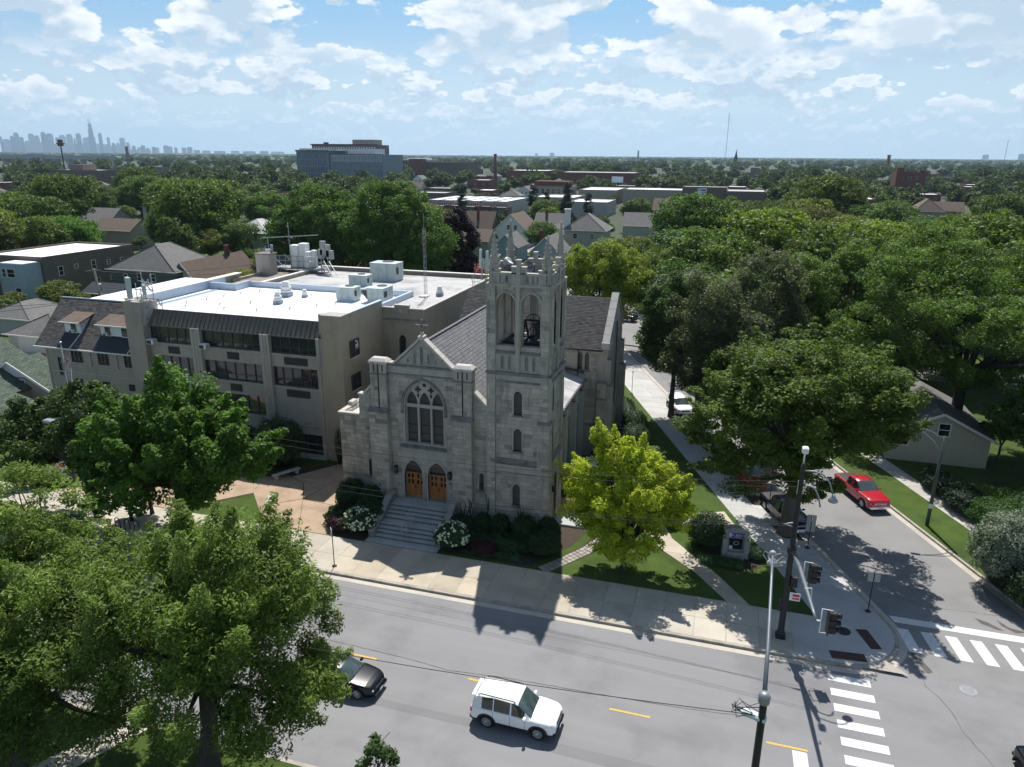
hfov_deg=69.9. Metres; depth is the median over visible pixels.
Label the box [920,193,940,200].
house
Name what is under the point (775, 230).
tree
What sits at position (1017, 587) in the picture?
variegated shrub
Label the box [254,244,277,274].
brick chimney
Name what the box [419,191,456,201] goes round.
house
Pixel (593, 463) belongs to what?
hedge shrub
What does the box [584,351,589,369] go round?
lancet window
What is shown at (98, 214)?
grey roof house
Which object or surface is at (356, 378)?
window
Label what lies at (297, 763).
kerb near block
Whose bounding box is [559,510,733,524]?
cross path
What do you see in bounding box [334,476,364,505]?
clipped shrub
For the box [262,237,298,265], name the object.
blue gable house
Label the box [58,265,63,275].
window
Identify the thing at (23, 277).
blue porch block
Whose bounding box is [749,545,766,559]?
round shrub
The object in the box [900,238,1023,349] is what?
tree
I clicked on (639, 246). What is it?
tree
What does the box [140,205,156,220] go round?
house
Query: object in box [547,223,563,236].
grey rear wing
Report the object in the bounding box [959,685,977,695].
manhole cover
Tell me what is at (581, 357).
lancet window
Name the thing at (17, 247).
tree
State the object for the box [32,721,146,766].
sidewalk
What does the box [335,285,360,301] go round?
rooftop unit
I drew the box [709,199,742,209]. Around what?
tree
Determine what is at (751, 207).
tree
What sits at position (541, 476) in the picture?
overhead cable
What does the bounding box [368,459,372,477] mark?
small window
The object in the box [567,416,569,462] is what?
aisle window
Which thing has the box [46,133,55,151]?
skyscraper
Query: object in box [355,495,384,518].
clipped shrub
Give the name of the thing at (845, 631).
manhole cover
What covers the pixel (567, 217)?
white chimney
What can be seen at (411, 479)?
door
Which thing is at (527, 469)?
overhead cable
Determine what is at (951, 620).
side street
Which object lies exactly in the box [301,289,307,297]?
roof fan
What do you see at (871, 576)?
street sign
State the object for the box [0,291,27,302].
tree
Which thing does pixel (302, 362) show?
school building
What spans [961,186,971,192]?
house
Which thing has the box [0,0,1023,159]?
sky
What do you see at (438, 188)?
house
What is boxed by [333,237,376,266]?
tree
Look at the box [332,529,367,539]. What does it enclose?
planting bed
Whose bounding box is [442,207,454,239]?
tree
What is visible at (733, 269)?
tree
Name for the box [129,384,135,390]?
window
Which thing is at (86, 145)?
skyscraper
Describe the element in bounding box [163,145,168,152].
skyscraper
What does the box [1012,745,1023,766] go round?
car
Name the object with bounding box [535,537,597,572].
stepping path
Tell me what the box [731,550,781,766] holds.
street lamp
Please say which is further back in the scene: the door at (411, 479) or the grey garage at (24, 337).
the grey garage at (24, 337)
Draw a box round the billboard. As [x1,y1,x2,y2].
[612,177,622,186]
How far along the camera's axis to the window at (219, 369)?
66.89 m
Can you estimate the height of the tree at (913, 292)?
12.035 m
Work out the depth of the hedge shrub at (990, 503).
54.48 m
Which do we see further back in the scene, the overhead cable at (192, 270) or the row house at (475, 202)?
the row house at (475, 202)
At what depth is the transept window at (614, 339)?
69.12 m
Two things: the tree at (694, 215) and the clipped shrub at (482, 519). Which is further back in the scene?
the tree at (694, 215)
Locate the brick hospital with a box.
[310,140,388,154]
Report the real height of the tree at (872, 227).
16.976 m
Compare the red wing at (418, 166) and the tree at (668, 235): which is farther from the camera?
the red wing at (418, 166)
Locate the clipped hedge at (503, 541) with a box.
[433,527,529,553]
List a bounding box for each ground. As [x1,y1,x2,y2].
[0,160,1014,250]
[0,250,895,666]
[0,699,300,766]
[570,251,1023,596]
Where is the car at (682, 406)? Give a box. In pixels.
[666,392,692,415]
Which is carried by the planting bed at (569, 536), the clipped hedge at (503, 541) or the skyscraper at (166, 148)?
the clipped hedge at (503, 541)
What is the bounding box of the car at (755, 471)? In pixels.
[735,462,766,489]
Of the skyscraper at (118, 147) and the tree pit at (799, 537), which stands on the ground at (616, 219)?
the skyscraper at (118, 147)
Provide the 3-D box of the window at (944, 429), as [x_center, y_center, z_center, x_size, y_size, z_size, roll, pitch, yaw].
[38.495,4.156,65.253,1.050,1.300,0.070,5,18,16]
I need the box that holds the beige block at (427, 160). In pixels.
[403,157,439,166]
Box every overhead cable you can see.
[0,303,56,306]
[66,596,752,714]
[86,264,253,271]
[101,271,255,274]
[181,425,797,486]
[251,433,797,481]
[253,469,776,523]
[262,477,786,525]
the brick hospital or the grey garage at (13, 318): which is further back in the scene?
the brick hospital
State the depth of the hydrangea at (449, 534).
50.59 m
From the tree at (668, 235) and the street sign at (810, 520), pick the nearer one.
the street sign at (810, 520)
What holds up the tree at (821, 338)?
on the lawn at (948, 531)
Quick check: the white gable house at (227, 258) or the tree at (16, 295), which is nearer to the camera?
the tree at (16, 295)
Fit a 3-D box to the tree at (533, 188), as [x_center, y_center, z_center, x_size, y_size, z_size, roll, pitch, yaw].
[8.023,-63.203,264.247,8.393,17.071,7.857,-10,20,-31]
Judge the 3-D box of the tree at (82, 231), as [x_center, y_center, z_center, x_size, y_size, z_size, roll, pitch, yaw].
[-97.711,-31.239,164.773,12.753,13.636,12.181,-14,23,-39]
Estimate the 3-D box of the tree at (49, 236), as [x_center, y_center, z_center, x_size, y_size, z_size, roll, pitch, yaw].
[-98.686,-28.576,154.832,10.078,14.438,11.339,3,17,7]
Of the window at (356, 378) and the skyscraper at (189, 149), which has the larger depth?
the skyscraper at (189, 149)
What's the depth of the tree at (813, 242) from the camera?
99.64 m
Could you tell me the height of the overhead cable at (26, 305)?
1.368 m
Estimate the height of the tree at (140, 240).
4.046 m
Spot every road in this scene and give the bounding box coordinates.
[0,528,1023,766]
[622,331,1023,390]
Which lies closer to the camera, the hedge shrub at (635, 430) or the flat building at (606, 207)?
the hedge shrub at (635, 430)
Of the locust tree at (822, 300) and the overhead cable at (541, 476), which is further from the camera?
the locust tree at (822, 300)
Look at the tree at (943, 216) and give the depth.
189.75 m
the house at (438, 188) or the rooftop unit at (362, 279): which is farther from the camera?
the house at (438, 188)
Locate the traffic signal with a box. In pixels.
[775,446,841,639]
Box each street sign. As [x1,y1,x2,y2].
[330,527,336,566]
[766,470,774,511]
[805,515,816,548]
[865,572,880,612]
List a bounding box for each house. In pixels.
[0,181,14,190]
[0,337,52,402]
[33,296,135,417]
[76,207,133,222]
[96,218,155,249]
[104,242,206,286]
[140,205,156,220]
[156,167,169,172]
[176,245,256,278]
[240,218,267,250]
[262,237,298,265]
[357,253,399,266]
[404,181,426,190]
[413,175,426,183]
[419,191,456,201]
[424,187,458,195]
[428,196,459,204]
[441,196,477,203]
[454,196,490,203]
[462,206,499,232]
[467,180,470,188]
[467,197,500,204]
[471,179,496,191]
[474,175,491,178]
[476,189,499,195]
[481,197,514,204]
[489,172,501,182]
[495,197,528,213]
[496,231,528,260]
[499,189,524,196]
[518,186,531,196]
[528,230,570,258]
[563,212,613,248]
[615,185,634,187]
[621,212,653,240]
[652,198,690,214]
[728,186,745,188]
[740,172,757,177]
[750,168,759,171]
[863,197,875,211]
[875,379,999,468]
[890,167,926,190]
[913,198,945,218]
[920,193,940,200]
[933,201,965,214]
[936,172,952,176]
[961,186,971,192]
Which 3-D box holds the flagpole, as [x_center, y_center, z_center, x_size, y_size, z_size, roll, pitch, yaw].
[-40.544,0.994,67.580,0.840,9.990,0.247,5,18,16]
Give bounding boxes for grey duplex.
[534,209,570,243]
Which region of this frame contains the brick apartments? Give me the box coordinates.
[0,241,133,300]
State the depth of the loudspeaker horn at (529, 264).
49.07 m
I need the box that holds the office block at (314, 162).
[295,148,402,178]
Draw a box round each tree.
[0,194,78,224]
[0,207,24,250]
[0,214,17,250]
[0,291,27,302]
[0,297,16,307]
[0,379,128,517]
[0,459,151,690]
[0,491,353,766]
[0,547,45,716]
[0,556,167,766]
[2,208,24,250]
[4,459,62,509]
[13,227,43,248]
[16,215,73,247]
[18,172,99,219]
[19,215,80,230]
[34,279,80,300]
[45,214,106,242]
[48,289,90,302]
[65,354,288,517]
[109,166,160,216]
[117,174,162,214]
[131,236,149,249]
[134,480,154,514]
[138,177,187,209]
[144,201,172,241]
[154,214,199,252]
[186,177,246,215]
[191,228,228,256]
[223,267,253,276]
[226,213,237,222]
[237,247,252,255]
[238,190,289,220]
[247,249,255,260]
[250,247,263,270]
[260,179,373,265]
[306,203,352,234]
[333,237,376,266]
[337,179,459,271]
[355,732,400,766]
[393,209,460,255]
[402,202,441,208]
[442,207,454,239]
[455,184,470,217]
[521,220,559,243]
[526,184,538,219]
[542,191,549,201]
[552,236,655,317]
[555,417,697,571]
[557,181,578,222]
[579,192,593,217]
[618,237,657,279]
[625,234,652,246]
[633,269,704,417]
[634,245,682,280]
[634,255,725,309]
[646,227,728,263]
[648,191,740,240]
[657,263,774,431]
[667,225,761,272]
[669,316,934,536]
[678,266,780,328]
[696,342,744,465]
[698,241,752,275]
[706,205,753,231]
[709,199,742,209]
[716,206,830,262]
[717,244,811,346]
[738,200,760,209]
[765,262,850,309]
[777,236,920,337]
[780,197,846,214]
[783,222,888,268]
[785,318,827,356]
[789,206,844,221]
[792,173,870,214]
[815,280,864,344]
[817,214,870,226]
[817,218,925,256]
[823,219,1023,410]
[837,213,856,217]
[839,203,908,219]
[849,248,901,307]
[866,203,905,223]
[874,286,949,347]
[894,215,940,230]
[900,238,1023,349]
[919,211,1023,256]
[935,212,978,224]
[978,398,1016,459]
[982,383,1023,439]
[1004,283,1023,329]
[1004,398,1023,448]
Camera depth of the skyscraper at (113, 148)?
10630.92 m
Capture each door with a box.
[17,336,45,352]
[406,471,415,496]
[415,472,422,497]
[430,474,438,499]
[439,476,446,500]
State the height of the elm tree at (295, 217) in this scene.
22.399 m
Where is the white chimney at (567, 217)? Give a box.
[564,209,571,227]
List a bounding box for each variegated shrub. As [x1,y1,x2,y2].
[965,507,1023,588]
[999,561,1023,606]
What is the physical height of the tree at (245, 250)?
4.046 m
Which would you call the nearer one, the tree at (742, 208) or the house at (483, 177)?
the tree at (742, 208)
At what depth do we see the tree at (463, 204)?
278.47 m
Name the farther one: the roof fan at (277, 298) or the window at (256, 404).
the roof fan at (277, 298)
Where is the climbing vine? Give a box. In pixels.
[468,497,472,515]
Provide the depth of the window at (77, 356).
72.35 m
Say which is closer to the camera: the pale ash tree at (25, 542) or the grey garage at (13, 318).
the pale ash tree at (25, 542)
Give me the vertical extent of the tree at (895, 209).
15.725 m
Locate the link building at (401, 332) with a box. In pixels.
[382,277,488,359]
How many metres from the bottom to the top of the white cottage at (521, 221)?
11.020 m
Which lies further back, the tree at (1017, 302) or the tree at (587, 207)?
the tree at (587, 207)
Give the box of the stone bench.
[271,467,300,480]
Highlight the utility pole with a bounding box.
[85,268,101,295]
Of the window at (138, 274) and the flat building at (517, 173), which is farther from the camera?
the flat building at (517, 173)
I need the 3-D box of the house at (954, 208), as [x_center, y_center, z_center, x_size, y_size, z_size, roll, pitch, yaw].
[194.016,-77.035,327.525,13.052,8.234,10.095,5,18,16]
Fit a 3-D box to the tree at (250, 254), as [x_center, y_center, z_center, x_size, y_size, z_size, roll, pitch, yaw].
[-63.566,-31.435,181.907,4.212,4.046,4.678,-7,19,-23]
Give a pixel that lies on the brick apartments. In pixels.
(73, 261)
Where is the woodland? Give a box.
[0,152,1023,168]
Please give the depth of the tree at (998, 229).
107.84 m
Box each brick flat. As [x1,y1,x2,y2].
[433,204,447,210]
[444,204,458,214]
[460,205,477,210]
[475,205,495,210]
[491,206,511,216]
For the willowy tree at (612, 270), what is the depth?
101.22 m
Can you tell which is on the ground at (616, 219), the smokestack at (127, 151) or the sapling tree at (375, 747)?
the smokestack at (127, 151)
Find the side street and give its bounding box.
[527,244,1023,693]
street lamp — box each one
[42,413,133,521]
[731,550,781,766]
[921,428,945,525]
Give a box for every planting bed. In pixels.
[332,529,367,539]
[440,526,586,565]
[695,541,761,572]
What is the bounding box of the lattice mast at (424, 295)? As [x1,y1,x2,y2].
[419,214,429,298]
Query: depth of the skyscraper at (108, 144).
11099.33 m
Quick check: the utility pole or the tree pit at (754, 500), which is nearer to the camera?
the tree pit at (754, 500)
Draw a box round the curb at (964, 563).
[634,309,1023,610]
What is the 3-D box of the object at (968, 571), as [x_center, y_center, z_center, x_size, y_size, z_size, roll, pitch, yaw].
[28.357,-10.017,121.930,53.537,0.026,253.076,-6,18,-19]
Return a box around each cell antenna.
[124,272,162,308]
[471,249,488,279]
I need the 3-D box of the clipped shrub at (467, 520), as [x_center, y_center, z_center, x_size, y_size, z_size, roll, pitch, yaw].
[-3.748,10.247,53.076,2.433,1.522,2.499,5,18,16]
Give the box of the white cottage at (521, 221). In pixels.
[494,209,536,247]
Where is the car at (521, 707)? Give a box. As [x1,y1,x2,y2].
[470,675,563,739]
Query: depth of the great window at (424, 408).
53.78 m
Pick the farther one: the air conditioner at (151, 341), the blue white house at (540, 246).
the blue white house at (540, 246)
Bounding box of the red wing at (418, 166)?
[409,159,426,179]
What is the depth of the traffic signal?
39.25 m
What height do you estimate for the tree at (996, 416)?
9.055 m
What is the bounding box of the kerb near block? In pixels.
[47,698,316,766]
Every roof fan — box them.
[273,291,283,304]
[280,281,292,296]
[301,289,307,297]
[436,286,443,296]
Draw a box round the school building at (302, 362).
[121,264,488,461]
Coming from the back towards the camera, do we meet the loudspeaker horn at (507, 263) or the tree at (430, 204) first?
the tree at (430, 204)
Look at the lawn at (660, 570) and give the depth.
49.67 m
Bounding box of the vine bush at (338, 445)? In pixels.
[334,426,341,463]
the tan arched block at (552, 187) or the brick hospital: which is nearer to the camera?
the tan arched block at (552, 187)
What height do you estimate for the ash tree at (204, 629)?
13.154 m
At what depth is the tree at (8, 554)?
34.14 m
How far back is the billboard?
463.35 m
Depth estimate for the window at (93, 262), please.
142.15 m
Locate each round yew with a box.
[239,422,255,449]
[251,413,306,467]
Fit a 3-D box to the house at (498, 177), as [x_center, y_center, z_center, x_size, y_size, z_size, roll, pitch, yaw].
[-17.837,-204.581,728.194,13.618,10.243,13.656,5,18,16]
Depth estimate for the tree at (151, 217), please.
186.84 m
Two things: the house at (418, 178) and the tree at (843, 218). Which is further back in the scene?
the house at (418, 178)
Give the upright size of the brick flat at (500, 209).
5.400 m
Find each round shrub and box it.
[684,510,730,547]
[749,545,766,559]
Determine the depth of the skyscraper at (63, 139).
10824.10 m
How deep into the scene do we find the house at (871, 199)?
325.61 m
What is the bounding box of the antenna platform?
[263,222,337,275]
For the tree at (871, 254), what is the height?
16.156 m
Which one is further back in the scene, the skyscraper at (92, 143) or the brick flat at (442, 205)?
the skyscraper at (92, 143)
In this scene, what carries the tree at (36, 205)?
on the ground at (616, 219)
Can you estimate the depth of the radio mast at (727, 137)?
2747.78 m
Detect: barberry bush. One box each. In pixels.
[326,514,346,530]
[467,538,496,555]
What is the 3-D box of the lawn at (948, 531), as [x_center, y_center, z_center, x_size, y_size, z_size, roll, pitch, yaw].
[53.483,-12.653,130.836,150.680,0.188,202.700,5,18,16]
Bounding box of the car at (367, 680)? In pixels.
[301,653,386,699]
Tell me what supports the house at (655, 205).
on the ground at (616, 219)
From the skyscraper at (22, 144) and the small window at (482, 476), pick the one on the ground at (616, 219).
the skyscraper at (22, 144)
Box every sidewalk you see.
[0,481,907,674]
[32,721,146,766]
[567,293,894,663]
[854,448,983,539]
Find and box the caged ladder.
[472,279,479,289]
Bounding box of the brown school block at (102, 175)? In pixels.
[49,164,121,186]
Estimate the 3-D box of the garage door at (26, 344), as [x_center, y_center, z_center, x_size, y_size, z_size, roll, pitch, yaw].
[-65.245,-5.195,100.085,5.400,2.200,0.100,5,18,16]
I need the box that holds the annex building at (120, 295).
[93,277,202,300]
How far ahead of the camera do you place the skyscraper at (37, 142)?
10665.94 m
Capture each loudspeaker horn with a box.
[502,257,514,268]
[523,260,534,272]
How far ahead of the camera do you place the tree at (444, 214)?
142.55 m
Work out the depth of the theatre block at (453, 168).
781.39 m
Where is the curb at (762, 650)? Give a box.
[22,292,899,668]
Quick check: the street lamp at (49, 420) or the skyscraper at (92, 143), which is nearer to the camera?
the street lamp at (49, 420)
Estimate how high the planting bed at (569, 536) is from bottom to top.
0.001 m
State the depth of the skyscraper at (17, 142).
10532.45 m
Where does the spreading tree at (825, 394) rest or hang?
on the lawn at (660, 570)
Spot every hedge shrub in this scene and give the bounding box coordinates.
[585,455,605,481]
[589,446,597,460]
[612,424,623,447]
[621,410,648,428]
[622,397,637,424]
[622,421,650,449]
[918,465,956,493]
[939,480,984,514]
[963,493,1023,528]
[986,485,1023,510]
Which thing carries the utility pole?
on the lawn at (660, 570)
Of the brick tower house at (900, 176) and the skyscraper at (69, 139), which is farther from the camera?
the skyscraper at (69, 139)
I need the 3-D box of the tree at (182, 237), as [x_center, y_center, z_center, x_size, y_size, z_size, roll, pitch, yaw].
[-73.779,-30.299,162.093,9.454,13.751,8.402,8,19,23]
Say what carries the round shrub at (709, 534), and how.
on the planting bed at (749, 563)
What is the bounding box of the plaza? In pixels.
[56,463,343,534]
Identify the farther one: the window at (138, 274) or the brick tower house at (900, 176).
the brick tower house at (900, 176)
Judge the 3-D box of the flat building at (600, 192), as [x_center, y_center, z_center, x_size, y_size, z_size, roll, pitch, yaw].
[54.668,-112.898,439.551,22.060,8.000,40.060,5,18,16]
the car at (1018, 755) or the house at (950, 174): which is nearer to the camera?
the car at (1018, 755)
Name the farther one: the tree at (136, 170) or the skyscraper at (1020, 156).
the skyscraper at (1020, 156)
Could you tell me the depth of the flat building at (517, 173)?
641.51 m
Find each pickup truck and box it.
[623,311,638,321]
[759,491,811,532]
[834,472,889,509]
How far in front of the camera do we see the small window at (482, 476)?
53.85 m
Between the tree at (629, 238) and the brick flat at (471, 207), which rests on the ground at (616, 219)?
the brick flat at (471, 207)
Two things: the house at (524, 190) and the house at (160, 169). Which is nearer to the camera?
the house at (524, 190)
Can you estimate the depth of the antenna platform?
89.21 m
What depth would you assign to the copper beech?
122.54 m
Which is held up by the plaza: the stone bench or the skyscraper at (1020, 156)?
the stone bench
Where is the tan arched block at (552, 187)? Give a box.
[532,180,576,195]
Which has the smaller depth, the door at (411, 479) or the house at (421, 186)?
the door at (411, 479)
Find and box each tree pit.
[745,494,761,505]
[773,526,804,540]
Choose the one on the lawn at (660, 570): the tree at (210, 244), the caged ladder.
the tree at (210, 244)
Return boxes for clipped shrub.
[322,503,352,521]
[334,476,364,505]
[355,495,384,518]
[358,483,383,502]
[450,513,475,530]
[473,511,490,530]
[489,512,510,532]
[510,513,538,538]
[525,528,562,555]
[537,515,561,535]
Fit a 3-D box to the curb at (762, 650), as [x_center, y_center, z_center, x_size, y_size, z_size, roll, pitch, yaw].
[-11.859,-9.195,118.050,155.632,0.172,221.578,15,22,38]
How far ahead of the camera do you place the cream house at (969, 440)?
65.74 m
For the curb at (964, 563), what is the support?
on the lawn at (948, 531)
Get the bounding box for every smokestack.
[125,146,130,162]
[493,154,496,178]
[886,155,890,166]
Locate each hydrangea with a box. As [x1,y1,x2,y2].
[341,505,377,532]
[433,520,469,548]
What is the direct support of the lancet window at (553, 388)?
in the stone church
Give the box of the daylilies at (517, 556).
[462,546,520,561]
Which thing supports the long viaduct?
on the ground at (616, 219)
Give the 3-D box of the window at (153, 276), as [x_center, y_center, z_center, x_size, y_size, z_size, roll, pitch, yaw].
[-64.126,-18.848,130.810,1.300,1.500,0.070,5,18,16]
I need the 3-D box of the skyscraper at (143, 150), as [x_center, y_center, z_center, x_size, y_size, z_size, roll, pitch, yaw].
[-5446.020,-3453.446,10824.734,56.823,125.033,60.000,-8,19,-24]
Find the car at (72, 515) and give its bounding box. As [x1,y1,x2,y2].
[42,509,90,532]
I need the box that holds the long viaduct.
[0,154,114,168]
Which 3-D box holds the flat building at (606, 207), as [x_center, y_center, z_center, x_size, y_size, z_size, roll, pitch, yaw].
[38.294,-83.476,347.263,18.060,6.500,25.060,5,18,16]
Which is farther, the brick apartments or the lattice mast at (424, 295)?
the brick apartments
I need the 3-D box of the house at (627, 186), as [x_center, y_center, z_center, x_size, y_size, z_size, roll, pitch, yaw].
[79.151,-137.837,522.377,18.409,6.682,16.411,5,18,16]
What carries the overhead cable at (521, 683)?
attached to the street lamp at (764, 700)
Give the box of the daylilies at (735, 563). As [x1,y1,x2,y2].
[697,552,744,570]
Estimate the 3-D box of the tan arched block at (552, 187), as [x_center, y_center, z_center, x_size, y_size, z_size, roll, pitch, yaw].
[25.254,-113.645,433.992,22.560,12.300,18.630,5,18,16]
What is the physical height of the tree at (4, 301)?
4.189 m
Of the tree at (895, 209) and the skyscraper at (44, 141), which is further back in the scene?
the skyscraper at (44, 141)
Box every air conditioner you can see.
[146,338,156,344]
[198,343,209,349]
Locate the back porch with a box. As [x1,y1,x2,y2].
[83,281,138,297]
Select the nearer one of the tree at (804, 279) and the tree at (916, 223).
the tree at (804, 279)
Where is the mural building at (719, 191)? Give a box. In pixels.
[682,185,726,207]
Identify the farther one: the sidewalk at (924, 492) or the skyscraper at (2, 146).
the skyscraper at (2, 146)
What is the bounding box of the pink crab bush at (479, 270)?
[474,263,488,273]
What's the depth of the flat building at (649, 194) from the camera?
413.67 m
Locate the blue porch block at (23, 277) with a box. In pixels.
[0,260,44,299]
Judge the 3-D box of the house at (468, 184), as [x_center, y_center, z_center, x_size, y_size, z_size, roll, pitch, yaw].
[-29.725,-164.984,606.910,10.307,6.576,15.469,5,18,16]
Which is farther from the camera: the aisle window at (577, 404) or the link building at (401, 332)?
the link building at (401, 332)
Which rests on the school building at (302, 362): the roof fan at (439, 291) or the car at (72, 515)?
the roof fan at (439, 291)
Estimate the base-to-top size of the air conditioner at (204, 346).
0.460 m
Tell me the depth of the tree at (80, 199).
211.91 m
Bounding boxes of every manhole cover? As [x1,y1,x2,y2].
[838,626,850,634]
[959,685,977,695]
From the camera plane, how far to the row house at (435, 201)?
333.26 m
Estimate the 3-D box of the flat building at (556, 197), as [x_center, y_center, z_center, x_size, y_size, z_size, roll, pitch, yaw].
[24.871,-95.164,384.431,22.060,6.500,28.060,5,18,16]
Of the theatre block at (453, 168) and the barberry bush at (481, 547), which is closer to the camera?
the barberry bush at (481, 547)
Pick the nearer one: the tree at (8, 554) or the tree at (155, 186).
the tree at (8, 554)
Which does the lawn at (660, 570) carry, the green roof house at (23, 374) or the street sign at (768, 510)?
the green roof house at (23, 374)
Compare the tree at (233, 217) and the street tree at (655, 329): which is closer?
the street tree at (655, 329)
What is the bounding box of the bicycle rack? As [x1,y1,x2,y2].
[114,517,139,530]
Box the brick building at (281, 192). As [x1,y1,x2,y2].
[260,191,292,202]
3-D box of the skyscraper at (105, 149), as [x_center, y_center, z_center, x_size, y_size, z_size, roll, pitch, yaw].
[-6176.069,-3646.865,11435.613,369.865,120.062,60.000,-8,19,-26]
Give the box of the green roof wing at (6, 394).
[0,387,33,419]
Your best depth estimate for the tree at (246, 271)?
130.75 m
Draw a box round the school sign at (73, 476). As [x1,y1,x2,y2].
[12,451,76,481]
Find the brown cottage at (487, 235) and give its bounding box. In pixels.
[462,229,498,256]
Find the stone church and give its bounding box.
[337,219,626,552]
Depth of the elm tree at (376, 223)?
117.12 m
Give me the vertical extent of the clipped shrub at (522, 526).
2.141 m
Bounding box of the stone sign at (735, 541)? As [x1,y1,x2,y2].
[721,525,749,560]
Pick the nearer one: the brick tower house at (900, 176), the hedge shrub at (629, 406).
the hedge shrub at (629, 406)
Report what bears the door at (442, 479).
in the stone church
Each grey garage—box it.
[0,298,57,332]
[1,313,52,352]
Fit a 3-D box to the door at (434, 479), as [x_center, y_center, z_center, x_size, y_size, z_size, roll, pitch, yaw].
[-5.862,7.818,55.365,0.727,2.060,0.125,5,18,16]
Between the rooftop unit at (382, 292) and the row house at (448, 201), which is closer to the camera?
the rooftop unit at (382, 292)
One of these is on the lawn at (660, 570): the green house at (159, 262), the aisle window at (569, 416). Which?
the green house at (159, 262)
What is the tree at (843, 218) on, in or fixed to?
on the lawn at (948, 531)
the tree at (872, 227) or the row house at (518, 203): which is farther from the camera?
the row house at (518, 203)
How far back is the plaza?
59.56 m
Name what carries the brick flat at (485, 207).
on the ground at (616, 219)
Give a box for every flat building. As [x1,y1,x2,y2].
[506,169,555,186]
[535,194,584,208]
[557,171,641,184]
[569,198,615,216]
[578,187,626,203]
[623,187,681,204]
[726,189,769,202]
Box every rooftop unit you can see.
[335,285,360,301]
[348,273,372,286]
[360,284,392,302]
[370,260,403,281]
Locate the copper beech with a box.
[438,207,481,272]
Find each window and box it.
[1,268,6,277]
[6,269,15,277]
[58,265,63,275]
[58,357,63,374]
[71,350,83,362]
[91,260,96,269]
[97,353,109,365]
[124,356,131,367]
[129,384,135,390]
[136,273,141,280]
[149,274,155,281]
[150,326,190,343]
[160,355,194,375]
[202,330,259,350]
[205,359,262,382]
[214,392,266,414]
[271,336,315,355]
[273,366,318,388]
[297,434,323,454]
[349,338,359,357]
[352,371,361,390]
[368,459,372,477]
[398,334,407,358]
[400,379,446,452]
[478,472,484,492]
[511,483,520,507]
[512,390,522,417]
[512,428,522,453]
[552,383,554,410]
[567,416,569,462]
[576,404,577,448]
[577,351,583,368]
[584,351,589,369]
[611,318,618,402]
[936,423,951,437]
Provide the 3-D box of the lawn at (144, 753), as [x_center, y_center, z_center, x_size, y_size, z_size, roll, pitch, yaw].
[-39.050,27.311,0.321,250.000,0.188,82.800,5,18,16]
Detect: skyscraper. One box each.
[0,136,4,151]
[2,139,11,151]
[10,136,15,151]
[13,132,21,151]
[19,137,25,151]
[25,141,30,151]
[28,134,36,151]
[35,135,41,151]
[40,132,48,151]
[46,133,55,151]
[55,137,60,151]
[58,135,67,151]
[66,134,74,152]
[75,133,82,152]
[82,138,89,152]
[82,143,106,151]
[88,119,96,152]
[98,133,103,152]
[103,146,120,152]
[106,137,111,152]
[112,143,116,152]
[116,143,120,152]
[119,138,125,152]
[141,145,145,152]
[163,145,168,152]
[187,147,192,152]
[243,151,255,153]
[1018,154,1023,159]
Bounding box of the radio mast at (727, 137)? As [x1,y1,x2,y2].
[711,113,739,158]
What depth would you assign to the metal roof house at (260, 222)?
202.49 m
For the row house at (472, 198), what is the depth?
345.10 m
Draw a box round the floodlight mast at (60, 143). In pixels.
[56,140,64,168]
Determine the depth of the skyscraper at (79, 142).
10416.40 m
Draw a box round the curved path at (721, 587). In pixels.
[644,527,748,604]
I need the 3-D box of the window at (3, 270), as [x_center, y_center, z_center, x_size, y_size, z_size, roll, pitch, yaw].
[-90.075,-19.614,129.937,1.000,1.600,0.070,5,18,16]
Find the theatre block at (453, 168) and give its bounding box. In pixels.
[426,162,477,177]
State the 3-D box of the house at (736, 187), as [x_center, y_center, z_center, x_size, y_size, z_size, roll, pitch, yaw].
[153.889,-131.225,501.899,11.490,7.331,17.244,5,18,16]
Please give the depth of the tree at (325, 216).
142.91 m
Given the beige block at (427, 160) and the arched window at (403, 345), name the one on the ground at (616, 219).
the beige block at (427, 160)
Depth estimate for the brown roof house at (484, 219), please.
223.89 m
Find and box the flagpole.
[59,341,72,412]
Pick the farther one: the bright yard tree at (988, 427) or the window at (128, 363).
the window at (128, 363)

